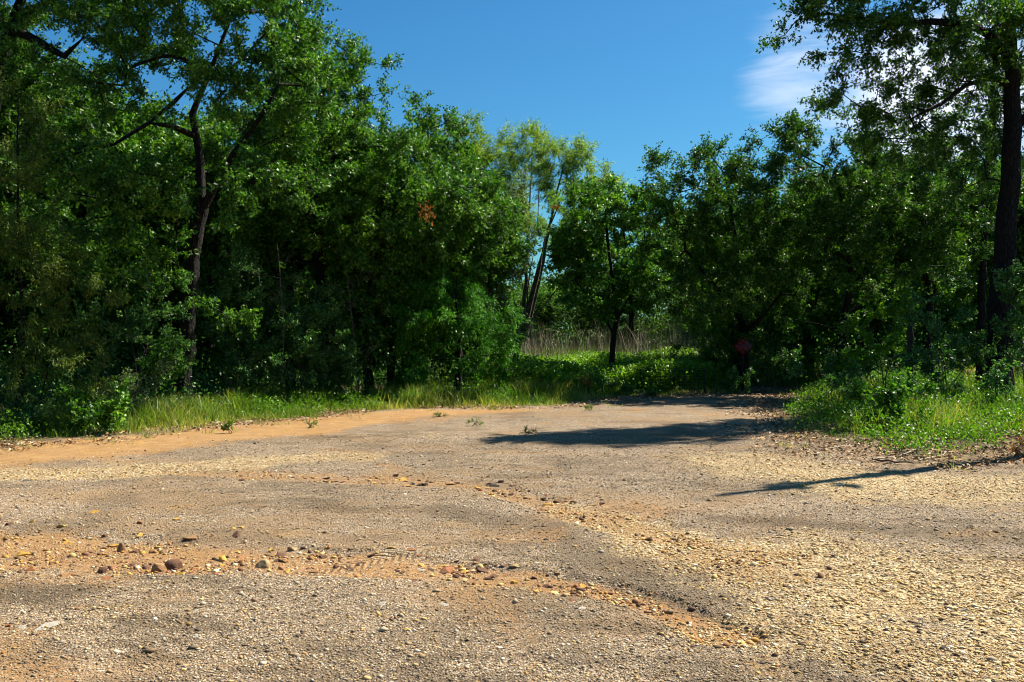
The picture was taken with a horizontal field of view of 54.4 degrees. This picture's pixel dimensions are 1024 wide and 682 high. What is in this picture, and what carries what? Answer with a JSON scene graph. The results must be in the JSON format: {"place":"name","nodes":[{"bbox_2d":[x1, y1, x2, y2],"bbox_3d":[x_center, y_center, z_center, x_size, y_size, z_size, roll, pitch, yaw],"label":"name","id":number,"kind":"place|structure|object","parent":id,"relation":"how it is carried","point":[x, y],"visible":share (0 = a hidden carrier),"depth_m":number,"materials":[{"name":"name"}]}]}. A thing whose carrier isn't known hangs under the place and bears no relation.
{"place":"outdoors","nodes":[
{"label":"outdoors","id":0,"kind":"place"},
{"bbox_2d":[0,329,1023,681],"bbox_3d":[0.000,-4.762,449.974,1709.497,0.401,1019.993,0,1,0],"label":"ground","id":1,"kind":"structure","parent":0,"point":[688,415],"depth_m":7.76,"materials":[{"name":"beige gravel"}]},
{"bbox_2d":[16,551,30,555],"bbox_3d":[-3.518,1.535,7.167,0.117,0.048,0.074,0,1,-25],"label":"rock","id":2,"kind":"object","parent":1,"relation":"on","point":[22,553],"visible":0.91,"depth_m":7.14,"materials":[{"name":"yellow stone"}]},
{"bbox_2d":[0,374,62,435],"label":"yaupon shrub","id":3,"kind":"object","parent":1,"relation":"on","point":[35,416],"visible":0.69,"depth_m":14.80,"materials":[{"name":"green plant"}]},
{"bbox_2d":[0,89,69,367],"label":"oak tree","id":4,"kind":"object","parent":1,"relation":"on","point":[2,307],"visible":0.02,"depth_m":23.64,"materials":[{"name":"green plant"}]},
{"bbox_2d":[0,112,93,380],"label":"oak tree","id":5,"kind":"object","parent":1,"relation":"on","point":[44,325],"depth_m":26.99,"materials":[{"name":"green plant"}]},
{"bbox_2d":[34,620,64,630],"bbox_3d":[-2.458,1.520,5.294,0.126,0.018,0.167,7,6,22],"label":"rock","id":6,"kind":"object","parent":1,"relation":"on","point":[51,624],"visible":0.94,"depth_m":5.31,"materials":[{"name":"beige stone"}]},
{"bbox_2d":[57,572,70,576],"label":"rock","id":7,"kind":"object","parent":1,"relation":"on","point":[66,574],"visible":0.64,"depth_m":6.43,"materials":[{"name":"stone"}]},
{"bbox_2d":[0,64,130,424],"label":"cedar tree","id":8,"kind":"object","parent":1,"relation":"on","point":[17,365],"visible":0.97,"depth_m":15.29,"materials":[{"name":"green plant"}]},
{"bbox_2d":[0,0,130,377],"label":"oak tree","id":9,"kind":"object","parent":1,"relation":"on","point":[30,86],"visible":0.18,"depth_m":21.60,"materials":[{"name":"green plant"}]},
{"bbox_2d":[0,198,158,370],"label":"oak tree","id":10,"kind":"object","parent":1,"relation":"on","point":[143,220],"visible":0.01,"depth_m":27.50,"materials":[{"name":"green plant"}]},
{"bbox_2d":[0,0,160,321],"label":"oak tree","id":11,"kind":"object","parent":1,"relation":"on","point":[14,24],"visible":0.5,"depth_m":18.61,"materials":[{"name":"green plant"}]},
{"bbox_2d":[54,374,137,431],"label":"leafy shrub","id":12,"kind":"object","parent":1,"relation":"on","point":[105,413],"visible":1,"depth_m":14.61,"materials":[{"name":"green plant"}]},
{"bbox_2d":[97,567,106,573],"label":"rock","id":13,"kind":"object","parent":1,"relation":"on","point":[102,570],"visible":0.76,"depth_m":6.57,"materials":[{"name":"brown stone"}]},
{"bbox_2d":[0,54,206,384],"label":"oak tree","id":14,"kind":"object","parent":1,"relation":"on","point":[120,127],"visible":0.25,"depth_m":22.17,"materials":[{"name":"green plant"}]},
{"bbox_2d":[117,543,126,551],"bbox_3d":[-2.853,1.525,7.277,0.066,0.101,0.053,4,-5,-9],"label":"rock","id":15,"kind":"object","parent":1,"relation":"on","point":[121,547],"visible":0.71,"depth_m":7.26,"materials":[{"name":"brown stone"}]},
{"bbox_2d":[65,264,196,408],"bbox_3d":[-6.514,-0.025,17.060,2.134,2.751,1.922,0,1,-18],"label":"yaupon shrub","id":16,"kind":"object","parent":1,"relation":"on","point":[142,318],"visible":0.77,"depth_m":16.89,"materials":[{"name":"green plant"}]},
{"bbox_2d":[95,358,184,415],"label":"silvery shrub","id":17,"kind":"object","parent":1,"relation":"on","point":[139,389],"visible":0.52,"depth_m":16.14,"materials":[{"name":"green plant"}]},
{"bbox_2d":[151,563,166,571],"bbox_3d":[-2.359,1.537,6.660,0.100,0.111,0.077,1,0,-19],"label":"rock","id":18,"kind":"object","parent":1,"relation":"on","point":[158,567],"visible":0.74,"depth_m":6.63,"materials":[{"name":"brown stone"}]},
{"bbox_2d":[104,128,232,360],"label":"oak tree","id":19,"kind":"object","parent":1,"relation":"on","point":[160,261],"depth_m":27.66,"materials":[{"name":"green plant"}]},
{"bbox_2d":[164,559,182,569],"bbox_3d":[-2.288,1.527,6.722,0.121,0.107,0.092,0,0,-4],"label":"rock","id":20,"kind":"object","parent":1,"relation":"on","point":[170,564],"visible":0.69,"depth_m":6.70,"materials":[{"name":"brown stone"}]},
{"bbox_2d":[0,0,350,400],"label":"oak tree","id":21,"kind":"object","parent":1,"relation":"on","point":[282,60],"visible":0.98,"depth_m":17.17,"materials":[{"name":"green plant"}]},
{"bbox_2d":[183,535,196,539],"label":"rock","id":22,"kind":"object","parent":1,"relation":"on","point":[193,537],"visible":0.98,"depth_m":7.53,"materials":[{"name":"brown stone"}]},
{"bbox_2d":[116,97,287,385],"bbox_3d":[-7.103,-2.474,23.799,4.968,7.443,5.433,0,1,3],"label":"oak tree","id":23,"kind":"object","parent":1,"relation":"on","point":[176,296],"visible":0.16,"depth_m":23.31,"materials":[{"name":"green plant"}]},
{"bbox_2d":[130,95,284,376],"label":"oak tree","id":24,"kind":"object","parent":1,"relation":"on","point":[208,111],"visible":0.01,"depth_m":27.20,"materials":[{"name":"green plant"}]},
{"bbox_2d":[218,555,226,561],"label":"rock","id":25,"kind":"object","parent":1,"relation":"on","point":[222,558],"visible":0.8,"depth_m":6.90,"materials":[{"name":"yellow stone"}]},
{"bbox_2d":[218,418,233,433],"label":"weed","id":26,"kind":"object","parent":1,"relation":"on","point":[225,426],"visible":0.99,"depth_m":14.98,"materials":[{"name":"green plant"}]},
{"bbox_2d":[232,531,240,537],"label":"rock","id":27,"kind":"object","parent":1,"relation":"on","point":[236,534],"visible":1,"depth_m":7.58,"materials":[{"name":"brown stone"}]},
{"bbox_2d":[192,240,293,394],"bbox_3d":[-5.200,-0.303,19.376,2.178,3.308,1.854,0,1,0],"label":"yaupon shrub","id":28,"kind":"object","parent":1,"relation":"on","point":[233,272],"visible":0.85,"depth_m":19.16,"materials":[{"name":"green plant"}]},
{"bbox_2d":[255,559,269,567],"bbox_3d":[-1.669,1.509,6.684,0.097,0.084,0.080,-2,3,12],"label":"rock","id":29,"kind":"object","parent":1,"relation":"on","point":[264,563],"visible":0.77,"depth_m":6.66,"materials":[{"name":"beige stone"}]},
{"bbox_2d":[240,245,311,397],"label":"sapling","id":30,"kind":"object","parent":1,"relation":"on","point":[281,293],"visible":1,"depth_m":19.20,"materials":[{"name":"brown plant"}]},
{"bbox_2d":[278,558,287,562],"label":"rock","id":31,"kind":"object","parent":1,"relation":"on","point":[284,560],"visible":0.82,"depth_m":6.86,"materials":[{"name":"brown stone"}]},
{"bbox_2d":[287,547,297,550],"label":"rock","id":32,"kind":"object","parent":1,"relation":"on","point":[292,548],"visible":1,"depth_m":7.21,"materials":[{"name":"beige stone"}]},
{"bbox_2d":[173,62,413,390],"bbox_3d":[-4.847,-2.499,22.529,5.100,7.641,5.291,1,1,41],"label":"oak tree","id":33,"kind":"object","parent":1,"relation":"on","point":[211,151],"visible":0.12,"depth_m":22.07,"materials":[{"name":"green plant"}]},
{"bbox_2d":[240,270,362,394],"bbox_3d":[-4.205,-0.058,20.010,2.453,2.805,2.287,0,1,0],"label":"yaupon shrub","id":34,"kind":"object","parent":1,"relation":"on","point":[300,324],"visible":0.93,"depth_m":19.91,"materials":[{"name":"green plant"}]},
{"bbox_2d":[223,208,389,371],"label":"oak tree","id":35,"kind":"object","parent":1,"relation":"on","point":[301,267],"visible":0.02,"depth_m":27.42,"materials":[{"name":"green plant"}]},
{"bbox_2d":[303,419,318,427],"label":"weed","id":36,"kind":"object","parent":1,"relation":"on","point":[310,424],"visible":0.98,"depth_m":15.95,"materials":[{"name":"green plant"}]},
{"bbox_2d":[219,0,435,392],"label":"oak tree","id":37,"kind":"object","parent":1,"relation":"on","point":[290,210],"visible":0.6,"depth_m":20.58,"materials":[{"name":"green plant"}]},
{"bbox_2d":[318,266,380,396],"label":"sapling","id":38,"kind":"object","parent":1,"relation":"on","point":[350,306],"visible":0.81,"depth_m":20.55,"materials":[{"name":"green plant"}]},
{"bbox_2d":[246,122,473,389],"bbox_3d":[-3.056,-1.958,22.410,5.307,6.556,4.945,0,1,-31],"label":"oak tree","id":39,"kind":"object","parent":1,"relation":"on","point":[392,281],"visible":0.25,"depth_m":21.24,"materials":[{"name":"green plant"}]},
{"bbox_2d":[319,246,452,395],"bbox_3d":[-2.769,-0.441,21.799,3.247,3.471,1.993,0,1,-21],"label":"yaupon shrub","id":40,"kind":"object","parent":1,"relation":"on","point":[355,282],"visible":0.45,"depth_m":21.41,"materials":[{"name":"green plant"}]},
{"bbox_2d":[315,103,490,376],"bbox_3d":[-3.740,-2.740,28.396,5.280,7.911,5.775,1,1,35],"label":"oak tree","id":41,"kind":"object","parent":1,"relation":"on","point":[410,116],"visible":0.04,"depth_m":28.42,"materials":[{"name":"green plant"}]},
{"bbox_2d":[327,84,517,386],"bbox_3d":[-2.037,-2.201,22.066,4.364,6.992,3.281,0,1,0],"label":"oak tree","id":42,"kind":"object","parent":1,"relation":"on","point":[470,208],"visible":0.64,"depth_m":21.69,"materials":[{"name":"green plant"}]},
{"bbox_2d":[433,411,448,416],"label":"weed","id":43,"kind":"object","parent":1,"relation":"on","point":[438,413],"visible":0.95,"depth_m":17.64,"materials":[{"name":"green plant"}]},
{"bbox_2d":[440,566,454,572],"bbox_3d":[-0.425,1.544,6.675,0.117,0.066,0.094,0,1,7],"label":"rock","id":44,"kind":"object","parent":1,"relation":"on","point":[449,569],"visible":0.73,"depth_m":6.66,"materials":[{"name":"stone"}]},
{"bbox_2d":[386,247,535,392],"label":"juniper tree","id":45,"kind":"object","parent":1,"relation":"on","point":[437,288],"visible":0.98,"depth_m":21.32,"materials":[{"name":"green plant"}]},
{"bbox_2d":[374,168,547,382],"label":"oak tree","id":46,"kind":"object","parent":1,"relation":"on","point":[511,253],"visible":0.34,"depth_m":23.11,"materials":[{"name":"green plant"}]},
{"bbox_2d":[465,415,483,425],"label":"weed","id":47,"kind":"object","parent":1,"relation":"on","point":[479,423],"visible":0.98,"depth_m":16.36,"materials":[{"name":"green plant"}]},
{"bbox_2d":[476,567,488,572],"bbox_3d":[-0.189,1.540,6.674,0.089,0.039,0.069,0,1,-22],"label":"rock","id":48,"kind":"object","parent":1,"relation":"on","point":[479,569],"visible":0.99,"depth_m":6.66,"materials":[{"name":"brown stone"}]},
{"bbox_2d":[440,106,543,326],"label":"willow tree","id":49,"kind":"object","parent":1,"relation":"on","point":[512,166],"visible":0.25,"depth_m":35.63,"materials":[{"name":"green plant"}]},
{"bbox_2d":[486,483,499,486],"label":"rock","id":50,"kind":"object","parent":1,"relation":"on","point":[492,485],"visible":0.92,"depth_m":10.04,"materials":[{"name":"grey stone"}]},
{"bbox_2d":[448,163,540,338],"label":"scrub oak tree","id":51,"kind":"object","parent":1,"relation":"on","point":[522,189],"visible":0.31,"depth_m":23.85,"materials":[{"name":"green plant"}]},
{"bbox_2d":[0,277,1023,416],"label":"underbrush","id":52,"kind":"object","parent":1,"relation":"on","point":[104,375],"visible":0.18,"depth_m":21.22,"materials":[{"name":"green plant"}]},
{"bbox_2d":[0,379,1023,471],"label":"fallen leaves","id":53,"kind":"object","parent":1,"relation":"on","point":[785,436],"visible":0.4,"depth_m":14.26,"materials":[{"name":"brown plant"}]},
{"bbox_2d":[500,265,544,376],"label":"dead sapling","id":54,"kind":"object","parent":1,"relation":"on","point":[527,324],"visible":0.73,"depth_m":23.46,"materials":[{"name":"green plant"}]},
{"bbox_2d":[477,281,575,350],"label":"oak tree","id":55,"kind":"object","parent":1,"relation":"on","point":[548,313],"visible":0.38,"depth_m":39.35,"materials":[{"name":"green plant"}]},
{"bbox_2d":[519,425,537,434],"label":"weed","id":56,"kind":"object","parent":1,"relation":"on","point":[528,430],"visible":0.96,"depth_m":14.85,"materials":[{"name":"green plant"}]},
{"bbox_2d":[508,117,566,323],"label":"willow tree","id":57,"kind":"object","parent":1,"relation":"on","point":[529,129],"visible":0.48,"depth_m":35.90,"materials":[{"name":"green plant"}]},
{"bbox_2d":[513,189,613,358],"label":"leaning tree","id":58,"kind":"object","parent":1,"relation":"on","point":[530,300],"visible":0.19,"depth_m":25.94,"materials":[{"name":"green plant"}]},
{"bbox_2d":[535,366,593,395],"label":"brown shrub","id":59,"kind":"object","parent":1,"relation":"on","point":[588,381],"visible":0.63,"depth_m":22.37,"materials":[{"name":"green plant"}]},
{"bbox_2d":[118,257,1023,347],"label":"distant wood","id":60,"kind":"object","parent":1,"relation":"on","point":[657,321],"depth_m":65.14,"materials":[{"name":"green plant"}]},
{"bbox_2d":[521,130,638,343],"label":"willow tree","id":61,"kind":"object","parent":1,"relation":"on","point":[578,151],"visible":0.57,"depth_m":33.67,"materials":[{"name":"green plant"}]},
{"bbox_2d":[442,346,726,393],"bbox_3d":[1.964,0.733,25.849,7.575,1.122,7.515,0,1,0],"label":"ground cover","id":62,"kind":"object","parent":1,"relation":"on","point":[538,367],"visible":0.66,"depth_m":24.11,"materials":[{"name":"green plant"}]},
{"bbox_2d":[558,274,651,352],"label":"oak tree","id":63,"kind":"object","parent":1,"relation":"on","point":[592,324],"visible":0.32,"depth_m":38.71,"materials":[{"name":"green plant"}]},
{"bbox_2d":[539,170,679,368],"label":"elm tree","id":64,"kind":"object","parent":1,"relation":"on","point":[569,246],"visible":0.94,"depth_m":24.69,"materials":[{"name":"green plant"}]},
{"bbox_2d":[574,362,660,395],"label":"dark shrub","id":65,"kind":"object","parent":1,"relation":"on","point":[623,387],"visible":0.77,"depth_m":23.13,"materials":[{"name":"green plant"}]},
{"bbox_2d":[553,186,685,346],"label":"oak tree","id":66,"kind":"object","parent":1,"relation":"on","point":[631,314],"visible":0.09,"depth_m":37.83,"materials":[{"name":"green plant"}]},
{"bbox_2d":[477,312,793,384],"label":"dry stalks","id":67,"kind":"object","parent":1,"relation":"on","point":[541,347],"visible":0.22,"depth_m":28.61,"materials":[{"name":"brown plant"}]},
{"bbox_2d":[658,207,750,347],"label":"oak tree","id":68,"kind":"object","parent":1,"relation":"on","point":[680,321],"visible":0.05,"depth_m":38.99,"materials":[{"name":"green plant"}]},
{"bbox_2d":[646,196,767,346],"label":"oak tree","id":69,"kind":"object","parent":1,"relation":"on","point":[709,291],"visible":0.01,"depth_m":33.50,"materials":[{"name":"green plant"}]},
{"bbox_2d":[626,131,819,385],"bbox_3d":[5.144,-1.913,24.155,4.216,6.432,3.653,0,1,-27],"label":"oak tree","id":70,"kind":"object","parent":1,"relation":"on","point":[714,194],"visible":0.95,"depth_m":23.85,"materials":[{"name":"green plant"}]},
{"bbox_2d":[659,202,816,378],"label":"oak tree","id":71,"kind":"object","parent":1,"relation":"on","point":[725,340],"visible":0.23,"depth_m":26.39,"materials":[{"name":"green plant"}]},
{"bbox_2d":[733,337,752,390],"bbox_3d":[5.848,0.572,25.224,0.488,1.367,0.056,0,1,0],"label":"diamond marker","id":72,"kind":"object","parent":1,"relation":"on","point":[742,346],"visible":1,"depth_m":25.20,"materials":[{"name":"metal"}]},
{"bbox_2d":[718,344,803,393],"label":"leafy shrub","id":73,"kind":"object","parent":1,"relation":"on","point":[783,359],"visible":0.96,"depth_m":24.18,"materials":[{"name":"green plant"}]},
{"bbox_2d":[716,162,866,384],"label":"oak tree","id":74,"kind":"object","parent":1,"relation":"on","point":[808,330],"visible":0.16,"depth_m":26.98,"materials":[{"name":"green plant"}]},
{"bbox_2d":[775,209,845,314],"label":"oak tree","id":75,"kind":"object","parent":1,"relation":"on","point":[815,286],"depth_m":39.10,"materials":[{"name":"green plant"}]},
{"bbox_2d":[755,184,871,360],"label":"oak tree","id":76,"kind":"object","parent":1,"relation":"on","point":[815,301],"depth_m":32.37,"materials":[{"name":"green plant"}]},
{"bbox_2d":[738,93,908,373],"bbox_3d":[7.312,-2.325,23.488,3.968,7.120,3.303,0,1,18],"label":"oak tree","id":77,"kind":"object","parent":1,"relation":"on","point":[826,222],"visible":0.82,"depth_m":23.26,"materials":[{"name":"green plant"}]},
{"bbox_2d":[783,351,877,398],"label":"leafy shrub","id":78,"kind":"object","parent":1,"relation":"on","point":[831,362],"visible":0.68,"depth_m":20.37,"materials":[{"name":"green plant"}]},
{"bbox_2d":[815,357,869,405],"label":"sapling","id":79,"kind":"object","parent":1,"relation":"on","point":[835,380],"visible":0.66,"depth_m":18.46,"materials":[{"name":"green plant"}]},
{"bbox_2d":[661,347,1023,371],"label":"meadow grass","id":80,"kind":"structure","parent":1,"relation":"on","point":[917,367],"depth_m":31.19,"materials":[{"name":"green plant"}]},
{"bbox_2d":[819,441,883,449],"bbox_3d":[4.511,1.379,13.181,1.364,0.045,0.042,-1,1,-36],"label":"stick","id":81,"kind":"object","parent":1,"relation":"on","point":[847,445],"visible":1,"depth_m":13.10,"materials":[{"name":"brown wood"}]},
{"bbox_2d":[788,148,962,370],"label":"oak tree","id":82,"kind":"object","parent":1,"relation":"on","point":[878,325],"visible":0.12,"depth_m":27.28,"materials":[{"name":"green plant"}]},
{"bbox_2d":[826,277,925,388],"bbox_3d":[7.488,-0.054,20.437,1.940,2.526,1.702,0,1,21],"label":"yaupon shrub","id":83,"kind":"object","parent":1,"relation":"on","point":[883,312],"visible":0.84,"depth_m":20.27,"materials":[{"name":"green plant"}]},
{"bbox_2d":[839,367,938,429],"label":"leafy shrub","id":84,"kind":"object","parent":1,"relation":"on","point":[893,395],"visible":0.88,"depth_m":14.66,"materials":[{"name":"green plant"}]},
{"bbox_2d":[755,0,1023,393],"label":"oak tree","id":85,"kind":"object","parent":1,"relation":"on","point":[954,31],"visible":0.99,"depth_m":18.51,"materials":[{"name":"green plant"}]},
{"bbox_2d":[874,458,913,463],"bbox_3d":[4.465,1.409,11.652,0.447,0.040,0.050,1,1,37],"label":"stick","id":86,"kind":"object","parent":1,"relation":"on","point":[876,459],"visible":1,"depth_m":11.65,"materials":[{"name":"wood"}]},
{"bbox_2d":[872,446,923,459],"bbox_3d":[4.813,1.384,12.295,1.415,0.083,0.035,-1,1,-42],"label":"stick","id":87,"kind":"object","parent":1,"relation":"on","point":[894,456],"visible":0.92,"depth_m":12.13,"materials":[{"name":"beige wood"}]},
{"bbox_2d":[907,324,913,392],"bbox_3d":[7.522,0.462,18.808,0.117,1.605,0.117,0,1,0],"label":"fence post","id":88,"kind":"object","parent":1,"relation":"on","point":[909,336],"visible":0.27,"depth_m":18.76,"materials":[{"name":"brown wood"}]},
{"bbox_2d":[851,159,973,344],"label":"oak tree","id":89,"kind":"object","parent":1,"relation":"on","point":[934,300],"visible":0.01,"depth_m":33.26,"materials":[{"name":"green plant"}]},
{"bbox_2d":[832,110,993,380],"bbox_3d":[9.123,-2.111,22.369,3.646,6.512,3.537,0,1,0],"label":"oak tree","id":90,"kind":"object","parent":1,"relation":"on","point":[932,240],"visible":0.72,"depth_m":22.10,"materials":[{"name":"green plant"}]},
{"bbox_2d":[918,451,952,460],"bbox_3d":[5.166,1.394,12.114,0.900,0.052,0.037,-1,1,-43],"label":"stick","id":91,"kind":"object","parent":1,"relation":"on","point":[934,456],"visible":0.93,"depth_m":12.08,"materials":[{"name":"beige wood"}]},
{"bbox_2d":[854,152,1023,368],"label":"oak tree","id":92,"kind":"object","parent":1,"relation":"on","point":[949,315],"visible":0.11,"depth_m":27.65,"materials":[{"name":"green plant"}]},
{"bbox_2d":[912,344,968,403],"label":"sapling","id":93,"kind":"object","parent":1,"relation":"on","point":[949,355],"visible":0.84,"depth_m":16.28,"materials":[{"name":"green plant"}]},
{"bbox_2d":[924,320,966,391],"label":"sapling","id":94,"kind":"object","parent":1,"relation":"on","point":[955,342],"visible":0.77,"depth_m":17.39,"materials":[{"name":"green plant"}]},
{"bbox_2d":[893,291,1001,390],"bbox_3d":[7.837,0.122,18.033,1.671,2.092,1.398,0,1,0],"label":"yaupon shrub","id":95,"kind":"object","parent":1,"relation":"on","point":[911,360],"visible":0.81,"depth_m":18.00,"materials":[{"name":"green plant"}]},
{"bbox_2d":[909,273,988,370],"bbox_3d":[12.822,-0.532,29.023,2.342,3.072,1.927,-1,1,-38],"label":"bright shrub","id":96,"kind":"object","parent":1,"relation":"on","point":[962,292],"visible":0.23,"depth_m":28.76,"materials":[{"name":"green plant"}]},
{"bbox_2d":[926,53,1023,384],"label":"oak tree","id":97,"kind":"object","parent":1,"relation":"on","point":[981,292],"visible":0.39,"depth_m":21.86,"materials":[{"name":"green plant"}]},
{"bbox_2d":[932,153,1023,366],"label":"oak tree","id":98,"kind":"object","parent":1,"relation":"on","point":[1020,212],"visible":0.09,"depth_m":27.87,"materials":[{"name":"green plant"}]},
{"bbox_2d":[949,177,1022,355],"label":"oak tree","id":99,"kind":"object","parent":1,"relation":"on","point":[963,302],"visible":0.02,"depth_m":40.09,"materials":[{"name":"green plant"}]},
{"bbox_2d":[976,355,1023,405],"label":"bush","id":100,"kind":"object","parent":1,"relation":"on","point":[990,379],"visible":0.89,"depth_m":15.59,"materials":[{"name":"green plant"}]},
{"bbox_2d":[976,153,1023,359],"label":"oak tree","id":101,"kind":"object","parent":1,"relation":"on","point":[1021,217],"visible":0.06,"depth_m":27.81,"materials":[{"name":"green plant"}]},
{"bbox_2d":[985,258,1023,383],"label":"yaupon shrub","id":102,"kind":"object","parent":1,"relation":"on","point":[1008,289],"visible":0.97,"depth_m":17.38,"materials":[{"name":"green plant"}]},
{"bbox_2d":[1007,436,1023,455],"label":"twiggy clump","id":103,"kind":"object","parent":1,"relation":"on","point":[1016,450],"visible":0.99,"depth_m":12.34,"materials":[{"name":"brown plant"}]},
{"bbox_2d":[0,363,1023,471],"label":"grass","id":104,"kind":"structure","parent":0,"point":[189,412],"depth_m":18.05,"materials":[{"name":"green plant"}]},
{"bbox_2d":[0,0,1023,328],"label":"sky","id":105,"kind":"structure","parent":0,"point":[626,74],"materials":[{"name":"blue"}]},
{"bbox_2d":[429,341,826,386],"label":"tall grass","id":106,"kind":"structure","parent":0,"point":[772,378],"depth_m":26.89,"materials":[{"name":"green plant"}]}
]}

